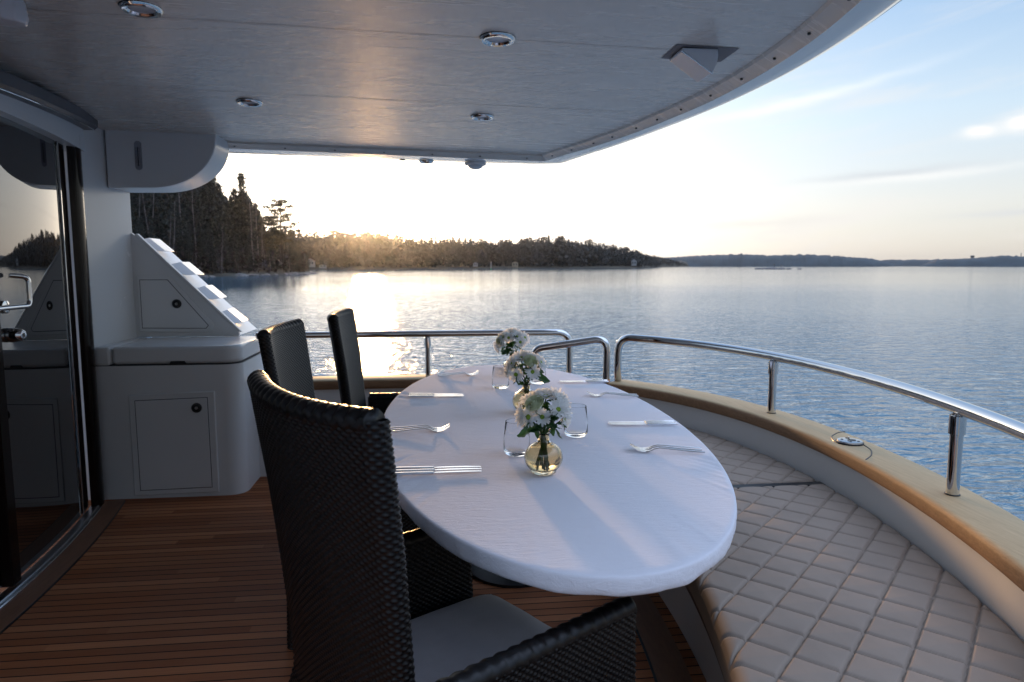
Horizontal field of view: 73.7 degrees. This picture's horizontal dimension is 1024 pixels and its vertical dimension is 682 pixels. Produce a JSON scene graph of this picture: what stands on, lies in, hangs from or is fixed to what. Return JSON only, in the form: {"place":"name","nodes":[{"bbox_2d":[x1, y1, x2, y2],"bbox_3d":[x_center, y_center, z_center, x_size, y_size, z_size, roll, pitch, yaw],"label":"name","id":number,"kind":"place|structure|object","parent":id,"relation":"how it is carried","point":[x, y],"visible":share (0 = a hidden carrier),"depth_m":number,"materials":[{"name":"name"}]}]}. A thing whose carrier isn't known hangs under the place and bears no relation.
{"place":"outdoors","nodes":[
{"label":"outdoors","id":0,"kind":"place"},
{"bbox_2d":[198,264,309,276],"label":"shore","id":1,"kind":"structure","parent":0,"point":[230,273],"depth_m":176.90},
{"bbox_2d":[130,198,137,232],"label":"spruce tree","id":2,"kind":"object","parent":1,"relation":"on","point":[133,217],"visible":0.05,"depth_m":140.73,"materials":[{"name":"green plant"}]},
{"bbox_2d":[130,193,145,235],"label":"spruce tree","id":3,"kind":"object","parent":1,"relation":"on","point":[134,205],"visible":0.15,"depth_m":150.63,"materials":[{"name":"green plant"}]},
{"bbox_2d":[134,220,141,234],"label":"spruce tree","id":4,"kind":"object","parent":1,"relation":"on","point":[138,227],"visible":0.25,"depth_m":132.28,"materials":[{"name":"green plant"}]},
{"bbox_2d":[138,217,146,238],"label":"spruce tree","id":5,"kind":"object","parent":1,"relation":"on","point":[141,226],"visible":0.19,"depth_m":137.76,"materials":[{"name":"green plant"}]},
{"bbox_2d":[137,193,155,237],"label":"spruce tree","id":6,"kind":"object","parent":1,"relation":"on","point":[147,208],"visible":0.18,"depth_m":149.81,"materials":[{"name":"green plant"}]},
{"bbox_2d":[138,193,160,237],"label":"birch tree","id":7,"kind":"object","parent":1,"relation":"on","point":[145,214],"visible":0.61,"depth_m":143.06,"materials":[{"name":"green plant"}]},
{"bbox_2d":[147,225,155,238],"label":"spruce tree","id":8,"kind":"object","parent":1,"relation":"on","point":[150,230],"visible":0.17,"depth_m":135.29,"materials":[{"name":"green plant"}]},
{"bbox_2d":[144,193,159,235],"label":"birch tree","id":9,"kind":"object","parent":1,"relation":"on","point":[154,222],"visible":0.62,"depth_m":144.29,"materials":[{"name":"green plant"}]},
{"bbox_2d":[142,193,182,247],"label":"spruce tree","id":10,"kind":"object","parent":1,"relation":"on","point":[159,213],"visible":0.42,"depth_m":145.59,"materials":[{"name":"green plant"}]},
{"bbox_2d":[160,213,174,249],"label":"birch tree","id":11,"kind":"object","parent":1,"relation":"on","point":[170,226],"visible":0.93,"depth_m":141.46,"materials":[{"name":"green plant"}]},
{"bbox_2d":[155,193,185,257],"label":"spruce tree","id":12,"kind":"object","parent":1,"relation":"on","point":[169,195],"visible":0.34,"depth_m":148.40,"materials":[{"name":"green plant"}]},
{"bbox_2d":[164,202,182,253],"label":"birch tree","id":13,"kind":"object","parent":1,"relation":"on","point":[174,219],"visible":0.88,"depth_m":145.25,"materials":[{"name":"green plant"}]},
{"bbox_2d":[171,192,197,266],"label":"spruce tree","id":14,"kind":"object","parent":1,"relation":"on","point":[180,196],"visible":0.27,"depth_m":156.96,"materials":[{"name":"green plant"}]},
{"bbox_2d":[172,196,196,248],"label":"birch tree","id":15,"kind":"object","parent":1,"relation":"on","point":[178,201],"visible":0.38,"depth_m":152.56,"materials":[{"name":"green plant"}]},
{"bbox_2d":[176,210,193,262],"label":"spruce tree","id":16,"kind":"object","parent":1,"relation":"on","point":[183,218],"visible":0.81,"depth_m":148.44,"materials":[{"name":"green plant"}]},
{"bbox_2d":[173,191,202,246],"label":"spruce tree","id":17,"kind":"object","parent":1,"relation":"on","point":[183,193],"visible":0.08,"depth_m":162.70,"materials":[{"name":"green plant"}]},
{"bbox_2d":[183,230,195,265],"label":"spruce tree","id":18,"kind":"object","parent":1,"relation":"on","point":[188,258],"visible":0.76,"depth_m":148.18,"materials":[{"name":"green plant"}]},
{"bbox_2d":[186,190,204,263],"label":"birch tree","id":19,"kind":"object","parent":1,"relation":"on","point":[192,201],"visible":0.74,"depth_m":158.92,"materials":[{"name":"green plant"}]},
{"bbox_2d":[183,188,213,267],"bbox_3d":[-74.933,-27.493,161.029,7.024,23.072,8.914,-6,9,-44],"label":"spruce tree","id":20,"kind":"object","parent":1,"relation":"on","point":[197,227],"visible":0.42,"depth_m":160.49,"materials":[{"name":"green plant"}]},
{"bbox_2d":[196,237,207,271],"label":"spruce tree","id":21,"kind":"object","parent":1,"relation":"on","point":[201,254],"visible":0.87,"depth_m":157.63,"materials":[{"name":"green plant"}]},
{"bbox_2d":[197,185,209,228],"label":"spruce tree","id":22,"kind":"object","parent":1,"relation":"on","point":[200,188],"visible":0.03,"depth_m":171.17,"materials":[{"name":"green plant"}]},
{"bbox_2d":[199,179,232,265],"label":"spruce tree","id":23,"kind":"object","parent":1,"relation":"on","point":[211,210],"visible":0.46,"depth_m":167.53,"materials":[{"name":"green plant"}]},
{"bbox_2d":[200,175,233,263],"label":"spruce tree","id":24,"kind":"object","parent":1,"relation":"on","point":[217,186],"visible":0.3,"depth_m":169.20,"materials":[{"name":"green plant"}]},
{"bbox_2d":[218,224,229,272],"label":"birch tree","id":25,"kind":"object","parent":1,"relation":"on","point":[222,248],"visible":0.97,"depth_m":162.17,"materials":[{"name":"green plant"}]},
{"bbox_2d":[215,202,233,259],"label":"spruce tree","id":26,"kind":"object","parent":1,"relation":"on","point":[221,209],"visible":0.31,"depth_m":171.65,"materials":[{"name":"green plant"}]},
{"bbox_2d":[219,235,232,271],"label":"spruce tree","id":27,"kind":"object","parent":1,"relation":"on","point":[226,247],"visible":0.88,"depth_m":166.49,"materials":[{"name":"green plant"}]},
{"bbox_2d":[216,183,237,248],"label":"spruce tree","id":28,"kind":"object","parent":1,"relation":"on","point":[224,200],"visible":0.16,"depth_m":175.65,"materials":[{"name":"green plant"}]},
{"bbox_2d":[226,188,247,259],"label":"spruce tree","id":29,"kind":"object","parent":1,"relation":"on","point":[232,198],"visible":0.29,"depth_m":181.71,"materials":[{"name":"green plant"}]},
{"bbox_2d":[171,246,307,273],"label":"undergrowth","id":30,"kind":"object","parent":1,"relation":"on","point":[269,270],"visible":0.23,"depth_m":179.80,"materials":[{"name":"green plant"}]},
{"bbox_2d":[231,173,259,266],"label":"spruce tree","id":31,"kind":"object","parent":1,"relation":"on","point":[241,192],"visible":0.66,"depth_m":182.03,"materials":[{"name":"green plant"}]},
{"bbox_2d":[243,237,254,272],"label":"spruce tree","id":32,"kind":"object","parent":1,"relation":"on","point":[248,248],"visible":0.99,"depth_m":175.43,"materials":[{"name":"green plant"}]},
{"bbox_2d":[242,203,258,265],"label":"spruce tree","id":33,"kind":"object","parent":1,"relation":"on","point":[246,209],"visible":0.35,"depth_m":184.66,"materials":[{"name":"green plant"}]},
{"bbox_2d":[244,191,259,269],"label":"birch tree","id":34,"kind":"object","parent":1,"relation":"on","point":[249,209],"visible":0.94,"depth_m":181.34,"materials":[{"name":"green plant"}]},
{"bbox_2d":[253,205,260,258],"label":"spruce tree","id":35,"kind":"object","parent":1,"relation":"on","point":[255,209],"visible":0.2,"depth_m":211.50,"materials":[{"name":"green plant"}]},
{"bbox_2d":[251,198,266,268],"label":"birch tree","id":36,"kind":"object","parent":1,"relation":"on","point":[259,230],"visible":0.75,"depth_m":188.82,"materials":[{"name":"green plant"}]},
{"bbox_2d":[258,206,268,266],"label":"birch tree","id":37,"kind":"object","parent":1,"relation":"on","point":[262,208],"visible":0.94,"depth_m":188.96,"materials":[{"name":"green plant"}]},
{"bbox_2d":[265,233,275,266],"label":"spruce tree","id":38,"kind":"object","parent":1,"relation":"on","point":[269,242],"visible":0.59,"depth_m":194.01,"materials":[{"name":"green plant"}]},
{"bbox_2d":[254,215,290,264],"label":"pine tree","id":39,"kind":"object","parent":1,"relation":"on","point":[268,219],"visible":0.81,"depth_m":193.11,"materials":[{"name":"green plant"}]},
{"bbox_2d":[268,227,279,269],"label":"spruce tree","id":40,"kind":"object","parent":1,"relation":"on","point":[272,239],"visible":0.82,"depth_m":193.24,"materials":[{"name":"green plant"}]},
{"bbox_2d":[261,199,303,269],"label":"pine tree","id":41,"kind":"object","parent":1,"relation":"on","point":[280,202],"visible":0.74,"depth_m":197.15,"materials":[{"name":"green plant"}]},
{"bbox_2d":[287,232,297,271],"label":"spruce tree","id":42,"kind":"object","parent":1,"relation":"on","point":[291,249],"visible":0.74,"depth_m":201.09,"materials":[{"name":"green plant"}]},
{"bbox_2d":[296,240,303,271],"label":"spruce tree","id":43,"kind":"object","parent":1,"relation":"on","point":[298,253],"visible":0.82,"depth_m":203.32,"materials":[{"name":"green plant"}]},
{"bbox_2d":[0,477,706,681],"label":"deck","id":44,"kind":"structure","parent":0,"point":[179,589],"depth_m":2.62,"materials":[{"name":"brown wood"}]},
{"bbox_2d":[0,94,136,499],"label":"cabin wall","id":45,"kind":"structure","parent":44,"relation":"on","point":[108,220],"depth_m":3.82,"materials":[{"name":"white paint"}]},
{"bbox_2d":[0,69,104,609],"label":"glass door","id":46,"kind":"structure","parent":45,"relation":"attached to","point":[44,505],"depth_m":3.06,"materials":[{"name":"black"}]},
{"bbox_2d":[95,233,263,499],"bbox_3d":[-1.964,0.076,4.265,0.775,1.520,1.048,-1,6,-6],"label":"stair cabinet","id":47,"kind":"object","parent":44,"relation":"on","point":[176,414],"visible":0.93,"depth_m":3.83,"materials":[{"name":"white plastic"}]},
{"bbox_2d":[257,318,418,649],"bbox_3d":[-0.571,0.475,2.579,0.658,1.090,0.616,0,6,-4],"label":"wicker armchair","id":48,"kind":"object","parent":44,"relation":"on","point":[284,351],"visible":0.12,"depth_m":2.55,"materials":[{"name":"black wicker"}]},
{"bbox_2d":[258,374,432,476],"bbox_3d":[-1.206,1.327,4.397,3.160,2.200,0.184,-1,6,-6],"label":"bulwark","id":49,"kind":"object","parent":44,"relation":"attached to","point":[326,388],"visible":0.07,"depth_m":4.24,"materials":[{"name":"white"}]},
{"bbox_2d":[256,329,572,376],"bbox_3d":[-0.589,0.079,4.331,1.981,0.293,0.043,-1,6,-6],"label":"hand rail","id":50,"kind":"object","parent":49,"relation":"on","point":[427,335],"visible":0.77,"depth_m":4.33,"materials":[{"name":"silver metal"}]},
{"bbox_2d":[327,307,400,413],"bbox_3d":[-0.533,0.396,3.304,0.658,1.090,0.616,-1,6,-5],"label":"wicker armchair","id":51,"kind":"object","parent":44,"relation":"on","point":[345,342],"visible":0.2,"depth_m":3.33,"materials":[{"name":"black wicker"}]},
{"bbox_2d":[247,370,637,681],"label":"wicker armchair","id":52,"kind":"object","parent":44,"relation":"on","point":[374,592],"visible":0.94,"depth_m":1.19,"materials":[{"name":"black wicker"}]},
{"bbox_2d":[471,564,532,587],"bbox_3d":[0.053,0.651,2.559,1.020,0.743,2.600,-1,6,-6],"label":"dining table","id":53,"kind":"object","parent":44,"relation":"on","point":[485,576],"visible":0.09,"depth_m":2.81,"materials":[{"name":"brown wood"}]},
{"bbox_2d":[384,365,736,596],"bbox_3d":[0.053,0.297,2.519,1.053,0.051,2.635,-1,6,-6],"label":"tablecloth","id":54,"kind":"object","parent":53,"relation":"on","point":[606,509],"visible":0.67,"depth_m":1.66,"materials":[{"name":"white fabric"}]},
{"bbox_2d":[390,423,449,428],"bbox_3d":[-0.317,0.288,2.299,0.211,0.016,0.023,0,6,-4],"label":"fork","id":55,"kind":"object","parent":54,"relation":"on","point":[421,425],"visible":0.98,"depth_m":2.30,"materials":[{"name":"silver metal"}]},
{"bbox_2d":[392,426,448,431],"bbox_3d":[-0.313,0.294,2.258,0.211,0.016,0.023,-1,6,-10],"label":"fork","id":56,"kind":"object","parent":54,"relation":"on","point":[447,427],"visible":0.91,"depth_m":2.26,"materials":[{"name":"silver metal"}]},
{"bbox_2d":[391,425,449,429],"bbox_3d":[-0.313,0.291,2.279,0.211,0.016,0.023,-1,6,-6],"label":"fork","id":57,"kind":"object","parent":54,"relation":"on","point":[418,427],"visible":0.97,"depth_m":2.27,"materials":[{"name":"silver metal"}]},
{"bbox_2d":[408,395,432,396],"bbox_3d":[-0.319,0.231,2.868,0.233,0.008,0.014,0,6,-1],"label":"knife","id":58,"kind":"object","parent":54,"relation":"on","point":[420,395],"visible":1,"depth_m":2.86,"materials":[{"name":"silver metal"}]},
{"bbox_2d":[395,470,481,474],"bbox_3d":[-0.196,0.348,1.810,0.233,0.008,0.013,-1,6,-6],"label":"knife","id":59,"kind":"object","parent":54,"relation":"on","point":[416,473],"visible":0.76,"depth_m":1.80,"materials":[{"name":"silver metal"}]},
{"bbox_2d":[396,466,480,469],"bbox_3d":[-0.200,0.342,1.850,0.233,0.008,0.013,0,6,-4],"label":"knife","id":60,"kind":"object","parent":54,"relation":"on","point":[419,467],"visible":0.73,"depth_m":1.84,"materials":[{"name":"silver metal"}]},
{"bbox_2d":[396,468,481,471],"bbox_3d":[-0.197,0.345,1.830,0.233,0.008,0.014,-1,6,-6],"label":"knife","id":61,"kind":"object","parent":54,"relation":"on","point":[409,470],"visible":0.77,"depth_m":1.82,"materials":[{"name":"silver metal"}]},
{"bbox_2d":[492,365,508,388],"bbox_3d":[-0.052,0.163,3.080,0.078,0.099,0.078,-1,6,-6],"label":"tumbler","id":62,"kind":"object","parent":54,"relation":"on","point":[500,380],"visible":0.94,"depth_m":3.05,"materials":[{"name":"clear glass"}]},
{"bbox_2d":[503,354,521,370],"bbox_3d":[0.004,0.123,3.386,0.103,0.112,0.103,-1,6,-6],"label":"vase","id":63,"kind":"object","parent":54,"relation":"on","point":[518,363],"visible":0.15,"depth_m":3.36,"materials":[{"name":"clear glass"}]},
{"bbox_2d":[493,327,529,355],"bbox_3d":[-0.004,0.051,3.382,0.183,0.235,0.135,-1,6,-6],"label":"bouquet","id":64,"kind":"object","parent":63,"relation":"in","point":[509,335],"visible":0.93,"depth_m":3.35,"materials":[{"name":"white plant"}]},
{"bbox_2d":[503,418,529,456],"bbox_3d":[0.014,0.282,1.997,0.078,0.099,0.078,-1,6,-6],"label":"tumbler","id":65,"kind":"object","parent":54,"relation":"on","point":[514,445],"visible":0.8,"depth_m":1.97,"materials":[{"name":"clear glass"}]},
{"bbox_2d":[512,383,531,408],"bbox_3d":[0.053,0.214,2.561,0.103,0.112,0.103,-1,6,-6],"label":"vase","id":66,"kind":"object","parent":54,"relation":"on","point":[525,389],"visible":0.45,"depth_m":2.54,"materials":[{"name":"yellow glass"}]},
{"bbox_2d":[504,349,549,384],"bbox_3d":[0.053,0.144,2.558,0.164,0.224,0.135,-1,6,-6],"label":"bouquet","id":67,"kind":"object","parent":66,"relation":"in","point":[534,364],"visible":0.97,"depth_m":2.52,"materials":[{"name":"white plant"}]},
{"bbox_2d":[530,368,545,383],"bbox_3d":[0.121,0.150,3.200,0.078,0.099,0.078,-1,6,-6],"label":"tumbler","id":68,"kind":"object","parent":54,"relation":"on","point":[536,381],"visible":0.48,"depth_m":3.17,"materials":[{"name":"clear glass"}]},
{"bbox_2d":[524,431,562,475],"bbox_3d":[0.084,0.296,1.809,0.103,0.112,0.103,-1,6,-6],"label":"vase","id":69,"kind":"object","parent":54,"relation":"on","point":[543,455],"visible":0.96,"depth_m":1.78,"materials":[{"name":"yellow glass"}]},
{"bbox_2d":[514,386,572,438],"bbox_3d":[0.085,0.228,1.808,0.157,0.217,0.126,-1,6,-6],"label":"bouquet","id":70,"kind":"object","parent":69,"relation":"in","point":[544,416],"visible":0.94,"depth_m":1.77,"materials":[{"name":"white plant"}]},
{"bbox_2d":[564,404,587,437],"bbox_3d":[0.207,0.258,2.214,0.078,0.099,0.078,-1,6,-6],"label":"tumbler","id":71,"kind":"object","parent":54,"relation":"on","point":[577,427],"visible":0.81,"depth_m":2.18,"materials":[{"name":"clear glass"}]},
{"bbox_2d":[559,380,607,381],"bbox_3d":[0.337,0.191,3.232,0.233,0.008,0.013,0,6,-3],"label":"knife","id":72,"kind":"object","parent":54,"relation":"on","point":[583,381],"visible":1,"depth_m":3.23,"materials":[{"name":"silver metal"}]},
{"bbox_2d":[588,393,637,396],"bbox_3d":[0.423,0.226,2.864,0.211,0.016,0.023,1,6,9],"label":"fork","id":73,"kind":"object","parent":54,"relation":"on","point":[611,394],"visible":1,"depth_m":2.86,"materials":[{"name":"silver metal"}]},
{"bbox_2d":[609,420,673,422],"bbox_3d":[0.454,0.283,2.395,0.233,0.008,0.014,0,6,-4],"label":"knife","id":74,"kind":"object","parent":54,"relation":"on","point":[641,421],"visible":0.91,"depth_m":2.40,"materials":[{"name":"silver metal"}]},
{"bbox_2d":[609,421,674,423],"bbox_3d":[0.452,0.285,2.375,0.233,0.008,0.014,0,6,-3],"label":"knife","id":75,"kind":"object","parent":54,"relation":"on","point":[647,422],"visible":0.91,"depth_m":2.38,"materials":[{"name":"silver metal"}]},
{"bbox_2d":[610,423,676,424],"bbox_3d":[0.454,0.287,2.354,0.233,0.008,0.013,0,6,-1],"label":"knife","id":76,"kind":"object","parent":54,"relation":"on","point":[649,424],"visible":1,"depth_m":2.35,"materials":[{"name":"silver metal"}]},
{"bbox_2d":[630,443,700,448],"bbox_3d":[0.461,0.317,2.050,0.211,0.016,0.023,0,6,2],"label":"fork","id":77,"kind":"object","parent":54,"relation":"on","point":[666,445],"visible":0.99,"depth_m":2.05,"materials":[{"name":"silver metal"}]},
{"bbox_2d":[630,444,701,450],"bbox_3d":[0.457,0.318,2.030,0.211,0.016,0.023,1,6,6],"label":"fork","id":78,"kind":"object","parent":54,"relation":"on","point":[669,447],"visible":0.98,"depth_m":2.02,"materials":[{"name":"silver metal"}]},
{"bbox_2d":[632,445,704,452],"bbox_3d":[0.459,0.320,2.010,0.211,0.016,0.023,1,6,8],"label":"fork","id":79,"kind":"object","parent":54,"relation":"on","point":[637,449],"visible":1,"depth_m":2.01,"materials":[{"name":"silver metal"}]},
{"bbox_2d":[531,336,610,384],"bbox_3d":[0.357,0.390,4.261,0.501,0.852,0.047,1,6,10],"label":"gate rail","id":80,"kind":"object","parent":44,"relation":"on","point":[603,341],"visible":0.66,"depth_m":4.18,"materials":[{"name":"silver metal"}]},
{"bbox_2d":[608,379,1023,641],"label":"bulwark","id":81,"kind":"object","parent":44,"relation":"attached to","point":[971,541],"visible":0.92,"depth_m":2.35,"materials":[{"name":"white"}]},
{"bbox_2d":[614,334,1023,496],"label":"stern rail","id":82,"kind":"object","parent":81,"relation":"on","point":[961,413],"visible":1,"depth_m":2.44,"materials":[{"name":"silver metal"}]},
{"bbox_2d":[835,437,863,445],"bbox_3d":[1.343,0.393,2.713,0.104,0.024,0.104,-1,6,-6],"label":"deck filler","id":83,"kind":"object","parent":81,"relation":"on","point":[847,441],"visible":1,"depth_m":2.69,"materials":[{"name":"silver metal"}]},
{"bbox_2d":[658,427,1023,681],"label":"settee","id":84,"kind":"object","parent":44,"relation":"on","point":[806,578],"visible":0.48,"depth_m":1.83,"materials":[{"name":"white"}]},
{"bbox_2d":[0,0,901,163],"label":"ceiling","id":85,"kind":"structure","parent":0,"point":[560,81],"depth_m":2.49,"materials":[{"name":"white paint"}]},
{"bbox_2d":[0,0,28,27],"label":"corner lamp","id":86,"kind":"object","parent":85,"relation":"attached to","point":[13,13],"visible":1,"depth_m":1.91,"materials":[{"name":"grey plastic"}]},
{"bbox_2d":[118,0,163,17],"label":"downlight","id":87,"kind":"object","parent":85,"relation":"attached to","point":[138,8],"visible":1,"depth_m":1.97,"materials":[{"name":"silver metal"}]},
{"bbox_2d":[105,130,228,192],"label":"wing panel","id":88,"kind":"structure","parent":85,"relation":"hanging from","point":[176,162],"depth_m":3.91,"materials":[{"name":"white plastic"}]},
{"bbox_2d":[134,141,142,169],"bbox_3d":[-2.129,-1.057,3.886,0.038,0.162,0.014,-1,6,-6],"label":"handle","id":89,"kind":"object","parent":88,"relation":"attached to","point":[138,155],"visible":1,"depth_m":3.89,"materials":[{"name":"grey metal"}]},
{"bbox_2d":[236,98,262,106],"bbox_3d":[-1.189,-1.080,3.096,0.120,0.012,0.120,-1,6,-6],"label":"downlight","id":90,"kind":"object","parent":85,"relation":"attached to","point":[249,102],"visible":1,"depth_m":3.09,"materials":[{"name":"silver metal"}]},
{"bbox_2d":[419,160,433,163],"bbox_3d":[-0.568,-1.188,4.528,0.103,0.012,0.103,-1,6,-6],"label":"downlight","id":91,"kind":"object","parent":85,"relation":"attached to","point":[426,161],"visible":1,"depth_m":4.50,"materials":[{"name":"silver metal"}]},
{"bbox_2d":[465,161,485,169],"bbox_3d":[-0.244,-1.167,4.557,0.144,0.047,0.143,-1,6,-6],"label":"dome lamp","id":92,"kind":"object","parent":85,"relation":"attached to","point":[475,165],"visible":1,"depth_m":4.51,"materials":[{"name":"grey plastic"}]},
{"bbox_2d":[470,113,494,120],"bbox_3d":[-0.141,-1.074,3.278,0.120,0.012,0.120,-1,6,-6],"label":"downlight","id":93,"kind":"object","parent":85,"relation":"attached to","point":[482,117],"visible":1,"depth_m":3.26,"materials":[{"name":"silver metal"}]},
{"bbox_2d":[479,31,515,46],"bbox_3d":[-0.044,-0.951,2.153,0.120,0.012,0.120,-1,6,-6],"label":"downlight","id":94,"kind":"object","parent":85,"relation":"attached to","point":[494,38],"visible":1,"depth_m":2.15,"materials":[{"name":"silver metal"}]},
{"bbox_2d":[661,44,739,81],"bbox_3d":[0.619,-0.910,2.259,0.210,0.084,0.150,-1,6,-6],"label":"ceiling speaker","id":95,"kind":"object","parent":85,"relation":"attached to","point":[697,63],"visible":1,"depth_m":2.21,"materials":[{"name":"grey plastic"}]},
{"bbox_2d":[309,262,656,269],"bbox_3d":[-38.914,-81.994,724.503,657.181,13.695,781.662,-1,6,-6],"label":"shore","id":96,"kind":"structure","parent":0,"point":[441,266],"depth_m":593.25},
{"bbox_2d":[278,227,660,267],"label":"wooded shore forest","id":97,"kind":"object","parent":96,"relation":"on","point":[361,249],"visible":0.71,"depth_m":587.11,"materials":[{"name":"green plant"}]},
{"bbox_2d":[147,266,1023,520],"bbox_3d":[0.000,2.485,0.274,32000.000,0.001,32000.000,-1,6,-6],"label":"water","id":98,"kind":"structure","parent":0,"point":[956,332],"depth_m":28.29,"materials":[{"name":"blue liquid"}]},
{"bbox_2d":[216,0,1023,260],"label":"sky","id":99,"kind":"structure","parent":0,"point":[903,139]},
{"bbox_2d":[657,260,689,266],"bbox_3d":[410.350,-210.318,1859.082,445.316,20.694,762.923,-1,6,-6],"label":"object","id":100,"kind":"object","parent":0,"point":[676,265],"visible":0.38,"depth_m":1784.15,"materials":[{"name":"grey"}]},
{"bbox_2d":[645,254,685,265],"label":"headland","id":101,"kind":"structure","parent":100,"relation":"on","point":[664,260],"depth_m":1720.52,"materials":[{"name":"green plant"}]},
{"bbox_2d":[665,253,893,266],"bbox_3d":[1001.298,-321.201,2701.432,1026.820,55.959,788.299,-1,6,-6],"label":"hills","id":102,"kind":"structure","parent":0,"point":[740,259],"depth_m":2542.35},
{"bbox_2d":[881,258,964,265],"bbox_3d":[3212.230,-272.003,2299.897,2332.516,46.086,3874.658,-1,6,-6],"label":"farthest hills","id":103,"kind":"structure","parent":0,"point":[913,262],"depth_m":3655.11,"materials":[{"name":"blue"}]},
{"bbox_2d":[920,255,1023,266],"bbox_3d":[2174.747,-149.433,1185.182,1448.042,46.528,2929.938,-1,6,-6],"label":"hills","id":104,"kind":"structure","parent":0,"point":[1005,261],"depth_m":2170.59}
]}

